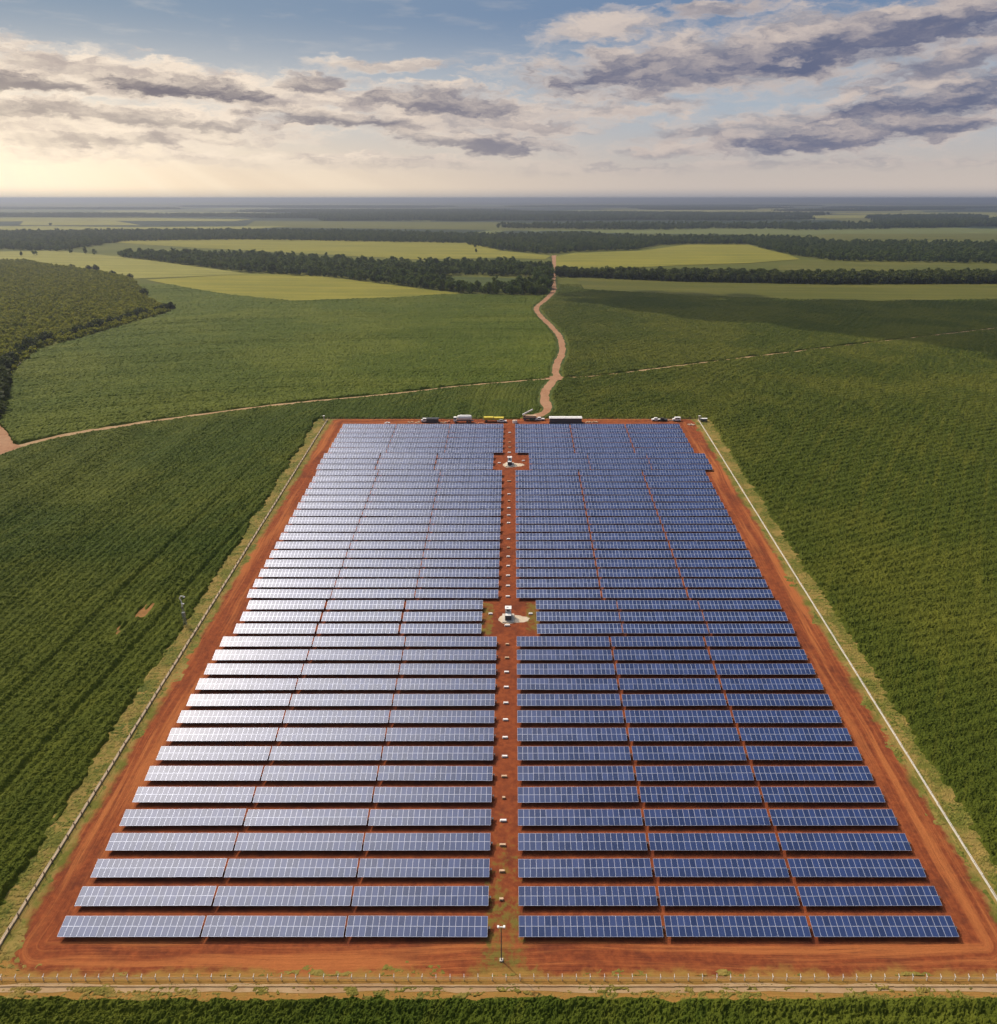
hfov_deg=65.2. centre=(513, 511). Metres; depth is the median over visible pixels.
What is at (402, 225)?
field
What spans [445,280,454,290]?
belt tree
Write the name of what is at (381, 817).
solar table
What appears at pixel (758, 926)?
solar table
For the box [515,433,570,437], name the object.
solar table
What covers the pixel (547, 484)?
solar table
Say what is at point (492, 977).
perimeter fence
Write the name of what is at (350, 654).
solar table
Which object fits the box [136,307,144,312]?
edge tree
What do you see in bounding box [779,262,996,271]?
field
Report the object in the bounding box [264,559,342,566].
solar table
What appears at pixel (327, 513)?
solar table
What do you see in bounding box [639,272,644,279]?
windbreak tree
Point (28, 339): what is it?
edge tree
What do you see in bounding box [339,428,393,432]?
solar table
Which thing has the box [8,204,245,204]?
field
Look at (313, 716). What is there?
solar table
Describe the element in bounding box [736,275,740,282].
windbreak tree
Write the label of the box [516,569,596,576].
solar table
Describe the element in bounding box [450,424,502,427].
solar table
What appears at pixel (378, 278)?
belt tree
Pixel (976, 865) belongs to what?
perimeter fence
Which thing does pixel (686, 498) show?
solar table
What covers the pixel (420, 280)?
belt tree
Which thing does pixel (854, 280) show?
windbreak tree
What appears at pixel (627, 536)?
solar table
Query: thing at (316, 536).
solar table
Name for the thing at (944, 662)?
crop field
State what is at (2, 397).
edge tree
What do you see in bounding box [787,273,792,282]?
windbreak tree
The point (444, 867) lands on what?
solar table
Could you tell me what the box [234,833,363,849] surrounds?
solar table
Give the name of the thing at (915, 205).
field
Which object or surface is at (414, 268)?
belt tree
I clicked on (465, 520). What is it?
solar table
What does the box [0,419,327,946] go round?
perimeter fence
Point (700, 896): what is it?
solar table
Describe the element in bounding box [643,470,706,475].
solar table
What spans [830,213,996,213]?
field
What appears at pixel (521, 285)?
belt tree
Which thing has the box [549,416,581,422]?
site shed
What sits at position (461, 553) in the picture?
solar table
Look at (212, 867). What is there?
solar table
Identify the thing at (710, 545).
solar table
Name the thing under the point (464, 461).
solar table
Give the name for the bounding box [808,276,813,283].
windbreak tree
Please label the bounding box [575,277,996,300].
field
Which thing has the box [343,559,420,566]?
solar table
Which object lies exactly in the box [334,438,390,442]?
solar table
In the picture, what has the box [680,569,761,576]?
solar table
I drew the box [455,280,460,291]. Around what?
belt tree
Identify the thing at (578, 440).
solar table
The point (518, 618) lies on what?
gravel pad
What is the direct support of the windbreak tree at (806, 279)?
on the ground at (110, 249)
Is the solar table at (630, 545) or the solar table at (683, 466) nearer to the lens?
the solar table at (630, 545)
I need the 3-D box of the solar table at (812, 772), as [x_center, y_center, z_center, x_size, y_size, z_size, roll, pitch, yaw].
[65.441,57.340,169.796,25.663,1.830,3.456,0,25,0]
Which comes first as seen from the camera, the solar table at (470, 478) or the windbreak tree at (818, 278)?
the solar table at (470, 478)
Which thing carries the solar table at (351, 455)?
on the bare soil at (950, 876)
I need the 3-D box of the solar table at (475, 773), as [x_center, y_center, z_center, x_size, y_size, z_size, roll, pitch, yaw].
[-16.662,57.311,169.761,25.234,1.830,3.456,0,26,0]
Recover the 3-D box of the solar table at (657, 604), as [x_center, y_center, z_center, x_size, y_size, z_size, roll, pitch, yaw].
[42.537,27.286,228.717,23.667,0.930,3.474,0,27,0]
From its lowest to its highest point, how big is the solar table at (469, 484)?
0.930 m
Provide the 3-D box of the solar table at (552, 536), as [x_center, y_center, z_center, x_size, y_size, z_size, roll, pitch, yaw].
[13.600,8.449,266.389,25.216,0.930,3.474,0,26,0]
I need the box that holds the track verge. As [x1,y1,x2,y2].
[525,255,567,420]
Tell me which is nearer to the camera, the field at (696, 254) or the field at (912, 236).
the field at (696, 254)
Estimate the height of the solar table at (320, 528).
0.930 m
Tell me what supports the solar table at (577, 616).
on the bare soil at (950, 876)
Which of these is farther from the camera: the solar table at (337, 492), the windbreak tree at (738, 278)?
the windbreak tree at (738, 278)
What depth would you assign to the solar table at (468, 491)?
298.24 m
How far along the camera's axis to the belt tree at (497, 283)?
852.85 m
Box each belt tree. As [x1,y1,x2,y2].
[350,271,356,277]
[355,270,363,279]
[361,273,368,279]
[372,269,377,281]
[375,275,382,282]
[412,265,417,273]
[417,275,423,286]
[439,279,445,289]
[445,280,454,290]
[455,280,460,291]
[457,283,468,290]
[468,283,475,293]
[474,280,481,291]
[481,282,493,293]
[492,279,502,293]
[507,279,517,285]
[519,280,524,289]
[523,277,527,292]
[525,264,533,275]
[532,273,539,280]
[538,278,547,287]
[546,279,553,287]
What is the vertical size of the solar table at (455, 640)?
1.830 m
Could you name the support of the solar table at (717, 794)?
on the bare soil at (950, 876)
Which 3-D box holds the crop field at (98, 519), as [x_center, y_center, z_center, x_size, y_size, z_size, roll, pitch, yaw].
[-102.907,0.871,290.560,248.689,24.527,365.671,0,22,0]
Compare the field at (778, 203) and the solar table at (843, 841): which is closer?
the solar table at (843, 841)
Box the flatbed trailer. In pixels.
[483,416,503,421]
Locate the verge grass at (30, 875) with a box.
[0,419,996,1000]
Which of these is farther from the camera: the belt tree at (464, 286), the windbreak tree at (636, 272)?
the windbreak tree at (636, 272)
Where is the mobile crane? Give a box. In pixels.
[522,409,535,420]
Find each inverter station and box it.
[502,606,513,622]
[506,456,513,466]
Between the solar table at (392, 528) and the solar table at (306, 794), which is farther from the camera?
the solar table at (392, 528)
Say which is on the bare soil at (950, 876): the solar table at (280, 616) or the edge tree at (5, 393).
the solar table at (280, 616)
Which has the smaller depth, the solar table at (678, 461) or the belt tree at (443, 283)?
the solar table at (678, 461)
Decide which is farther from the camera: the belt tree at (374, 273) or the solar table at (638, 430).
the belt tree at (374, 273)
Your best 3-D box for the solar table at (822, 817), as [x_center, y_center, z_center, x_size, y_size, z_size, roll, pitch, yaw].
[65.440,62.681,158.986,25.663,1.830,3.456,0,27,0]
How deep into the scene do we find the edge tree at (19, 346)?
525.23 m
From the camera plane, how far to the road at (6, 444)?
346.60 m
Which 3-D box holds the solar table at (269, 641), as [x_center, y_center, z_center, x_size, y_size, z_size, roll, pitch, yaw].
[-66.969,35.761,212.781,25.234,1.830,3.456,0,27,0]
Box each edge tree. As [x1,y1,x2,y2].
[0,351,18,361]
[0,358,11,368]
[0,366,11,374]
[0,371,12,384]
[0,382,10,394]
[0,388,8,397]
[0,395,5,402]
[0,400,10,408]
[0,405,5,413]
[10,343,30,351]
[22,336,37,348]
[35,333,46,340]
[38,331,51,338]
[71,325,80,332]
[84,322,97,328]
[91,318,101,326]
[92,264,99,269]
[105,316,114,321]
[129,309,138,315]
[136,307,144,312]
[139,287,148,294]
[167,301,175,308]
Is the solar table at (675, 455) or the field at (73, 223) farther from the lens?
the field at (73, 223)
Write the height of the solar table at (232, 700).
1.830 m
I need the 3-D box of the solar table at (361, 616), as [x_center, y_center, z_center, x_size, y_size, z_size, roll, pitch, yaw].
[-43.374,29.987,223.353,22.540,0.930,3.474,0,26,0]
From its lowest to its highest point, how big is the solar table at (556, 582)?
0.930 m
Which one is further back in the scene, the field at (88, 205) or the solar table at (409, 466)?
the field at (88, 205)
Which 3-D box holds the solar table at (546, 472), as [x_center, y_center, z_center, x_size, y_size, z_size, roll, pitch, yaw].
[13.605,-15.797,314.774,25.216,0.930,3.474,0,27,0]
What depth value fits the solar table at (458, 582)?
239.51 m
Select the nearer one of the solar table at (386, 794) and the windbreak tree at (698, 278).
the solar table at (386, 794)
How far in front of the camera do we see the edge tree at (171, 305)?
741.66 m
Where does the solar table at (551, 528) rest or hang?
on the bare soil at (950, 876)
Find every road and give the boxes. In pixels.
[0,426,19,453]
[14,379,546,449]
[533,255,565,417]
[546,376,562,379]
[585,328,991,376]
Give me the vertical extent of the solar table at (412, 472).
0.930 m
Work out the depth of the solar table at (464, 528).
271.58 m
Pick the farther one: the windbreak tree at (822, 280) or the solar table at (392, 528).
the windbreak tree at (822, 280)
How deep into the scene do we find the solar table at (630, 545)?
260.79 m
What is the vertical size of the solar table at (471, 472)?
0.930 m
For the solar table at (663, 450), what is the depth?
336.13 m
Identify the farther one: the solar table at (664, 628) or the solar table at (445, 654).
the solar table at (664, 628)
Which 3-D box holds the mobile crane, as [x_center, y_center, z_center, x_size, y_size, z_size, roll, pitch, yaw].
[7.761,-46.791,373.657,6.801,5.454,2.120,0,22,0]
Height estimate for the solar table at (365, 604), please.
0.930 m
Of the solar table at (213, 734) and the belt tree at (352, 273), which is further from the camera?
the belt tree at (352, 273)
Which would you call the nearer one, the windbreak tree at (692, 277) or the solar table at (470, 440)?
the solar table at (470, 440)
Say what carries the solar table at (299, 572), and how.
on the bare soil at (950, 876)
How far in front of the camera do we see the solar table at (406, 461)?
325.27 m
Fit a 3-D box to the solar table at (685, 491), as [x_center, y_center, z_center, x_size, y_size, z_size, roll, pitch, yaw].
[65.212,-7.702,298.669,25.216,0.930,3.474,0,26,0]
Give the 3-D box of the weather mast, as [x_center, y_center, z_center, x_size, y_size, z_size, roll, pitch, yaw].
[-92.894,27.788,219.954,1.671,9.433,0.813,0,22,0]
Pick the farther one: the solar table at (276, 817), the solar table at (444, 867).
the solar table at (276, 817)
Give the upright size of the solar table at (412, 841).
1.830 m
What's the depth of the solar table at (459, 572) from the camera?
244.64 m
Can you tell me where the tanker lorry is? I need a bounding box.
[453,415,473,422]
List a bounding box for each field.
[0,202,248,202]
[0,203,235,203]
[0,205,176,205]
[0,216,136,217]
[0,218,92,219]
[0,218,250,220]
[0,226,285,229]
[0,251,246,278]
[0,284,557,444]
[0,379,547,904]
[0,995,996,1023]
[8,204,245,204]
[20,221,136,224]
[118,238,549,258]
[149,273,457,299]
[246,221,611,229]
[340,208,455,209]
[437,207,629,207]
[452,277,527,285]
[528,204,625,204]
[540,284,996,864]
[556,245,797,268]
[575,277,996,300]
[593,208,755,209]
[595,210,921,211]
[740,203,816,203]
[756,208,855,209]
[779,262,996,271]
[785,215,996,217]
[812,233,996,239]
[826,218,873,222]
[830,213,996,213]
[834,205,996,205]
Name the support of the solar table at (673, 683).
on the bare soil at (950, 876)
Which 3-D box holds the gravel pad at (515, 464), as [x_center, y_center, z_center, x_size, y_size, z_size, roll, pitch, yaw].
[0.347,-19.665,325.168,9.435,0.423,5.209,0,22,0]
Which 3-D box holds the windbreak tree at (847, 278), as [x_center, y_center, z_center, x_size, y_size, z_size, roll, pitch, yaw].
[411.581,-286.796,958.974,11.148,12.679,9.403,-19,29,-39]
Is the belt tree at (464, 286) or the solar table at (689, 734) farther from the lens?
the belt tree at (464, 286)
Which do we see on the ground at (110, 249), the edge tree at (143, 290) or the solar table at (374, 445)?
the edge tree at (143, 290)
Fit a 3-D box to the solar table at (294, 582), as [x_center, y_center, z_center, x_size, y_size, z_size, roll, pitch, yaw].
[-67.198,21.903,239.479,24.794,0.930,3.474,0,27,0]
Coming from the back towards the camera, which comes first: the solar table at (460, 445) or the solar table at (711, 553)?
the solar table at (460, 445)
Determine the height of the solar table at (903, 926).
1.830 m
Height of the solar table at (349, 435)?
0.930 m
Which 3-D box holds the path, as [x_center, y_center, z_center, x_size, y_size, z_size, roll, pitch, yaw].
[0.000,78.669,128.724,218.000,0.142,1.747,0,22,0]
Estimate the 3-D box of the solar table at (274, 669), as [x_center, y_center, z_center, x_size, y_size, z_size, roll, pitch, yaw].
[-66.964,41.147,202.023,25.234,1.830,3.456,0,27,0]
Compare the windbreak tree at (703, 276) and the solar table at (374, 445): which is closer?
the solar table at (374, 445)
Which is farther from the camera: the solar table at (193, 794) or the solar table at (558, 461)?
the solar table at (558, 461)
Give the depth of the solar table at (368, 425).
363.17 m
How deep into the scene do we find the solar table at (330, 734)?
180.25 m
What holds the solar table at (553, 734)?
on the bare soil at (950, 876)
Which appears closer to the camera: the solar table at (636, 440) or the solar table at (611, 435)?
the solar table at (636, 440)
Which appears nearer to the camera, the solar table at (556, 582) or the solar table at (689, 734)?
the solar table at (689, 734)
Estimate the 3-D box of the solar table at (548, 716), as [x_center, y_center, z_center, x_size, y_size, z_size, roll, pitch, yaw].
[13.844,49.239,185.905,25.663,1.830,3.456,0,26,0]
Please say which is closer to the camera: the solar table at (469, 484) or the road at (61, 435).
the solar table at (469, 484)
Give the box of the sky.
[0,0,996,198]
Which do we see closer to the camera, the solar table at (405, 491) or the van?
the solar table at (405, 491)
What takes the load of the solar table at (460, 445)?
on the bare soil at (950, 876)
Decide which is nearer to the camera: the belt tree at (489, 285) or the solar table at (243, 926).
the solar table at (243, 926)
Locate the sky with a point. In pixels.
(100, 99)
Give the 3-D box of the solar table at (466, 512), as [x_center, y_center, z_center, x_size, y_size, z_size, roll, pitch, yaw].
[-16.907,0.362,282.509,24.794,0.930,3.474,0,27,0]
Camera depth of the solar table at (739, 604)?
228.75 m
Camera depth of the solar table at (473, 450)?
336.15 m
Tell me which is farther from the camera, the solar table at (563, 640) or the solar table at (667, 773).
the solar table at (563, 640)
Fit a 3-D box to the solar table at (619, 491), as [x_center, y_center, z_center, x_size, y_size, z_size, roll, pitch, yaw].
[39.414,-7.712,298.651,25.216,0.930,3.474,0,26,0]
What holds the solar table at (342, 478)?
on the bare soil at (950, 876)
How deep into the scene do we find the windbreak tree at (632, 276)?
1007.61 m
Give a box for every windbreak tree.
[599,268,603,277]
[609,268,614,277]
[615,271,621,278]
[628,272,634,279]
[634,270,640,279]
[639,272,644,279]
[650,269,658,279]
[658,274,663,280]
[690,272,696,281]
[693,274,701,281]
[701,274,706,281]
[713,273,720,281]
[725,273,732,281]
[732,270,738,281]
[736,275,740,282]
[740,270,744,281]
[743,274,749,282]
[752,273,758,282]
[763,272,770,282]
[771,273,780,282]
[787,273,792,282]
[803,272,809,283]
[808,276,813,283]
[816,273,822,283]
[820,277,825,283]
[826,275,833,283]
[842,274,851,283]
[851,275,857,283]
[860,272,869,284]
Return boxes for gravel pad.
[498,615,529,623]
[503,463,523,466]
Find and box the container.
[426,418,438,422]
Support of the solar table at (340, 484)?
on the bare soil at (950, 876)
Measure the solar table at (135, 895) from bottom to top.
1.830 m
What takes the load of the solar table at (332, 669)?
on the bare soil at (950, 876)
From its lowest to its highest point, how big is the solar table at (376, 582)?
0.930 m
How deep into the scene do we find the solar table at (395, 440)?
347.10 m
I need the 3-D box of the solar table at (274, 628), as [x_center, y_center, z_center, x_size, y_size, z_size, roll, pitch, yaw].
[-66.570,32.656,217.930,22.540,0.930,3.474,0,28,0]
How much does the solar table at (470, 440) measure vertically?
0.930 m
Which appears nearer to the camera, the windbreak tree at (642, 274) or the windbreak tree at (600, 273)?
the windbreak tree at (642, 274)
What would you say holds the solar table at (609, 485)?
on the bare soil at (950, 876)
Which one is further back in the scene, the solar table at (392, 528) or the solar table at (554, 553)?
the solar table at (392, 528)
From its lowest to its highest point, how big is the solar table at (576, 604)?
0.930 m
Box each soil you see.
[0,418,996,1001]
[103,596,166,646]
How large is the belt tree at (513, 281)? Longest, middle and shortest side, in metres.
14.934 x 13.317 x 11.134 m
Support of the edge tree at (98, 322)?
on the ground at (110, 249)
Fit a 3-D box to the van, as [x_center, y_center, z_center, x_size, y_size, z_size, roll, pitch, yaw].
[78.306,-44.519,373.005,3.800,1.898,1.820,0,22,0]
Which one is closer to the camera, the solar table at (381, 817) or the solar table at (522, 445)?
the solar table at (381, 817)
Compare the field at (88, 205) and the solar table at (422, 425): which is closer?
the solar table at (422, 425)
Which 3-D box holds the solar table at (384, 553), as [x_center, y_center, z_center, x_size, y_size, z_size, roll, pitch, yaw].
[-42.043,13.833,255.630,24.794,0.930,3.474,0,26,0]
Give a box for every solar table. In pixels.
[57,916,204,936]
[75,886,216,905]
[91,858,226,876]
[106,833,236,849]
[119,809,245,825]
[132,787,254,801]
[144,766,262,780]
[156,746,270,759]
[167,728,277,740]
[177,710,284,722]
[186,694,290,705]
[195,678,296,689]
[201,916,346,936]
[204,664,302,674]
[212,650,307,659]
[213,886,352,905]
[220,636,312,645]
[224,859,358,876]
[233,624,315,632]
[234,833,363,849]
[240,612,320,620]
[244,809,368,825]
[247,589,331,597]
[247,600,325,608]
[253,579,335,586]
[253,787,373,801]
[259,569,339,576]
[261,766,377,780]
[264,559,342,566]
[269,550,346,557]
[269,746,382,759]
[274,542,349,548]
[276,728,385,740]
[279,533,353,539]
[283,710,389,722]
[284,525,356,531]
[288,517,359,523]
[290,694,393,705]
[293,510,362,515]
[296,678,396,689]
[297,502,364,508]
[301,496,367,501]
[302,664,399,674]
[305,489,370,494]
[307,650,402,659]
[308,482,372,487]
[312,476,375,481]
[312,636,405,646]
[315,470,377,475]
[317,464,375,469]
[317,624,398,632]
[320,459,377,463]
[321,612,401,620]
[323,453,379,457]
[326,600,403,608]
[328,448,386,452]
[331,443,388,447]
[331,589,414,597]
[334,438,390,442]
[335,579,416,586]
[336,433,391,437]
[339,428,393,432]
[339,569,418,576]
[342,424,395,427]
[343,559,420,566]
[345,916,489,936]
[346,550,422,557]
[350,542,424,548]
[352,886,490,905]
[353,533,426,539]
[356,525,427,531]
[358,859,491,876]
[359,517,429,523]
[362,510,431,515]
[363,833,492,849]
[365,502,432,508]
[368,496,434,501]
[368,809,492,825]
[371,489,435,494]
[373,482,436,487]
[373,787,493,801]
[375,476,438,481]
[376,464,433,469]
[378,459,434,463]
[378,470,439,475]
[378,766,494,780]
[380,453,436,457]
[382,746,494,759]
[386,448,444,452]
[386,728,495,740]
[388,443,445,447]
[389,710,495,722]
[391,438,446,442]
[392,433,447,437]
[393,694,496,705]
[394,428,448,432]
[396,424,449,427]
[396,678,496,689]
[399,664,497,674]
[400,624,480,632]
[402,650,497,659]
[403,612,481,620]
[405,600,482,608]
[405,636,497,645]
[415,589,497,597]
[417,579,498,586]
[419,569,498,576]
[421,559,498,566]
[423,550,498,557]
[425,542,499,548]
[427,533,499,539]
[429,525,499,531]
[430,517,500,523]
[432,509,500,515]
[434,502,500,508]
[435,464,492,469]
[435,495,500,501]
[436,459,492,463]
[436,489,500,494]
[438,453,493,457]
[438,482,501,487]
[439,476,501,481]
[440,470,501,475]
[445,448,502,452]
[446,443,502,447]
[447,438,502,442]
[448,433,502,437]
[449,428,502,432]
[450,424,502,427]
[515,424,568,427]
[515,428,569,432]
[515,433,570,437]
[515,438,571,442]
[515,443,572,447]
[515,448,573,452]
[516,470,577,475]
[516,476,578,481]
[516,482,580,487]
[516,489,581,494]
[516,495,582,501]
[516,502,583,508]
[516,510,585,515]
[516,517,586,523]
[516,525,588,531]
[516,533,589,539]
[516,541,591,548]
[516,550,592,557]
[516,559,594,566]
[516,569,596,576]
[516,579,598,586]
[516,589,600,597]
[517,636,610,645]
[517,650,612,659]
[517,664,615,674]
[517,678,618,689]
[517,694,621,705]
[517,710,624,722]
[517,728,627,740]
[518,746,631,759]
[518,766,635,780]
[518,786,639,802]
[518,809,643,825]
[518,833,648,849]
[518,858,653,876]
[519,886,658,905]
[519,916,664,936]
[529,453,586,457]
[529,459,588,463]
[529,464,589,468]
[536,600,616,608]
[536,612,619,620]
[537,623,621,633]
[570,424,624,427]
[571,428,626,432]
[572,433,628,437]
[573,438,629,442]
[574,443,631,447]
[575,448,633,452]
[579,470,641,475]
[580,476,644,481]
[581,482,646,487]
[583,489,648,494]
[584,495,651,501]
[585,502,654,508]
[587,510,656,515]
[588,453,646,457]
[588,517,659,523]
[589,459,648,463]
[590,464,650,469]
[590,525,662,531]
[591,533,665,539]
[593,542,668,548]
[594,550,671,557]
[596,559,675,566]
[598,569,678,576]
[600,579,682,586]
[602,589,686,597]
[611,636,704,645]
[613,650,709,659]
[616,664,715,674]
[617,600,698,608]
[619,678,720,689]
[620,612,703,620]
[622,624,707,632]
[622,694,726,705]
[625,710,732,722]
[626,424,679,427]
[627,428,682,432]
[628,728,739,740]
[629,433,684,437]
[631,438,687,442]
[632,746,746,759]
[633,443,690,447]
[634,448,693,452]
[635,766,753,780]
[639,787,761,801]
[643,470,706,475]
[643,809,770,825]
[645,476,709,481]
[647,453,705,457]
[647,482,712,487]
[648,833,779,849]
[649,459,708,463]
[650,489,716,494]
[651,464,712,469]
[652,496,719,501]
[653,859,788,876]
[655,502,723,508]
[658,510,728,515]
[658,886,799,905]
[660,517,732,523]
[663,525,736,531]
[664,916,810,936]
[666,533,741,539]
[669,541,746,548]
[673,550,751,557]
[676,559,756,566]
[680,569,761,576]
[683,579,766,586]
[687,589,772,597]
[698,600,780,608]
[703,612,787,620]
[705,636,799,645]
[708,624,794,632]
[710,649,807,659]
[715,664,814,674]
[720,678,823,689]
[726,694,831,705]
[732,710,841,722]
[739,728,851,740]
[746,746,861,759]
[753,766,872,779]
[761,787,884,801]
[769,809,897,825]
[778,833,911,850]
[788,859,925,876]
[798,886,941,905]
[809,916,958,936]
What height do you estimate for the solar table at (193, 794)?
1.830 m
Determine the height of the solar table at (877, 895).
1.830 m
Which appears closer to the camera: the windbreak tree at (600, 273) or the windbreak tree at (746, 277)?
the windbreak tree at (746, 277)
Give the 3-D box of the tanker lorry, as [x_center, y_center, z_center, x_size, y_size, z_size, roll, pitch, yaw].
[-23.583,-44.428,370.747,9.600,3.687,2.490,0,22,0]
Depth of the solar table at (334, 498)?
293.19 m
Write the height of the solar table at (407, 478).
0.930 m
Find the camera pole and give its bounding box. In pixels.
[497,925,504,961]
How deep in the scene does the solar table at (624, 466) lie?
320.24 m
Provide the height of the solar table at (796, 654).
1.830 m
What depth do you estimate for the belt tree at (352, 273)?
1012.14 m
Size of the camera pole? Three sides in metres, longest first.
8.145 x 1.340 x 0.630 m
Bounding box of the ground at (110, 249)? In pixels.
[0,199,996,1009]
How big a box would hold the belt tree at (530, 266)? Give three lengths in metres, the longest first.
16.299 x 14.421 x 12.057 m
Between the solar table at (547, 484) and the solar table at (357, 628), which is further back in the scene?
the solar table at (547, 484)
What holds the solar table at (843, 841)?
on the bare soil at (950, 876)
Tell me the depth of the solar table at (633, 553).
255.39 m
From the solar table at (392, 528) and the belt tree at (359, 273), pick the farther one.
the belt tree at (359, 273)
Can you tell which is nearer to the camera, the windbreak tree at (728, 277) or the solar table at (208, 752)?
the solar table at (208, 752)
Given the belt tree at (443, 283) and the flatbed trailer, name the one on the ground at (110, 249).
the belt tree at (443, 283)
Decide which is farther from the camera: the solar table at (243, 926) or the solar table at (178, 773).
the solar table at (178, 773)
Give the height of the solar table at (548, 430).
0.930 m
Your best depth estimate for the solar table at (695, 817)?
158.72 m
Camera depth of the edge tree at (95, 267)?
1136.47 m
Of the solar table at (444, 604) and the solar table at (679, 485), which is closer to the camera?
the solar table at (444, 604)
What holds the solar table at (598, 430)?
on the bare soil at (950, 876)
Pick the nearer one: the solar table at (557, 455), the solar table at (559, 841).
the solar table at (559, 841)
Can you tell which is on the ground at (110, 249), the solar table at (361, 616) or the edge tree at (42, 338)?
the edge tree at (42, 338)
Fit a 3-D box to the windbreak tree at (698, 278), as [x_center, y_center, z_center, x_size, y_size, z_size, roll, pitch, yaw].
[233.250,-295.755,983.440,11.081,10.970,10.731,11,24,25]
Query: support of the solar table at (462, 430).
on the bare soil at (950, 876)
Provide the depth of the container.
370.57 m
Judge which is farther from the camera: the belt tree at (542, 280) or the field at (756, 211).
the field at (756, 211)
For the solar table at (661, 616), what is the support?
on the bare soil at (950, 876)
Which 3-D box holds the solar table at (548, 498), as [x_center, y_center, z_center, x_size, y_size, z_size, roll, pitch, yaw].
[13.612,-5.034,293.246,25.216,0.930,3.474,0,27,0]
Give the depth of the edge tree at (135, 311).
686.70 m
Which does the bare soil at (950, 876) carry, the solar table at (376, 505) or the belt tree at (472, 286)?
the solar table at (376, 505)
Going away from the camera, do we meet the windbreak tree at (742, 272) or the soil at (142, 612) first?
the soil at (142, 612)
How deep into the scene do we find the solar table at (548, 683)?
196.33 m
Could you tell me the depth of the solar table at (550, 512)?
282.18 m
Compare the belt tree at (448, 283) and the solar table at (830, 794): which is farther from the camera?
the belt tree at (448, 283)
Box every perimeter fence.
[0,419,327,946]
[0,973,996,986]
[698,419,996,900]
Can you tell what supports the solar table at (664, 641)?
on the bare soil at (950, 876)
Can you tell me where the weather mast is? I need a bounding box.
[179,596,186,624]
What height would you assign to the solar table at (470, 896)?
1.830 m
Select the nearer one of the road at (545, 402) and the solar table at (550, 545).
the solar table at (550, 545)
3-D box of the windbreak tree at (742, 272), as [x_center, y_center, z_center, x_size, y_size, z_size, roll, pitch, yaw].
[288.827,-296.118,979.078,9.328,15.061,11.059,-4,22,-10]
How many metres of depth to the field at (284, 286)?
923.80 m
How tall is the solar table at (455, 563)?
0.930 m
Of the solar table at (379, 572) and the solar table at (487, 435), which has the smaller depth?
the solar table at (379, 572)
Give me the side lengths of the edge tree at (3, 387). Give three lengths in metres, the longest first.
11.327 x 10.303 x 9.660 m
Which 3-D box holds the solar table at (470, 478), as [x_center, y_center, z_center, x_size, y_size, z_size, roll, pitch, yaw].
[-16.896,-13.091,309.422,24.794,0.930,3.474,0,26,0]
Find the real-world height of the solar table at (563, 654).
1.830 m
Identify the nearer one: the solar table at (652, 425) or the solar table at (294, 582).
the solar table at (294, 582)
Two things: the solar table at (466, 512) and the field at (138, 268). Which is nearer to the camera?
the solar table at (466, 512)
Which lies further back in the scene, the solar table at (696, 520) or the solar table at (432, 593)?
the solar table at (696, 520)
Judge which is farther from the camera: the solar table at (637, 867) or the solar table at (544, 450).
the solar table at (544, 450)
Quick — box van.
[672,417,680,420]
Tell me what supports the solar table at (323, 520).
on the bare soil at (950, 876)
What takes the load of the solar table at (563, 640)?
on the bare soil at (950, 876)
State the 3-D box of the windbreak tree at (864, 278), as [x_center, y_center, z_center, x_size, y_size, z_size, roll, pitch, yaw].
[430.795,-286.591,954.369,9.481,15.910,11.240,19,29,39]
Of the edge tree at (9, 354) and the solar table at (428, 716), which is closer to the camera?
the solar table at (428, 716)
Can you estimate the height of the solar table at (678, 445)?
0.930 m
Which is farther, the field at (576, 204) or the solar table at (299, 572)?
the field at (576, 204)
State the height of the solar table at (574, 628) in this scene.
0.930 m
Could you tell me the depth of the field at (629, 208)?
7776.12 m
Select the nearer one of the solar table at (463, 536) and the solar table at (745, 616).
the solar table at (745, 616)
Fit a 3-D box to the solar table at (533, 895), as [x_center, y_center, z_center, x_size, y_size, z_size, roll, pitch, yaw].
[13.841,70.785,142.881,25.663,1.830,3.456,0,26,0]
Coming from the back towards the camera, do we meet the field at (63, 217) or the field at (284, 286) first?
the field at (63, 217)
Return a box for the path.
[0,983,996,992]

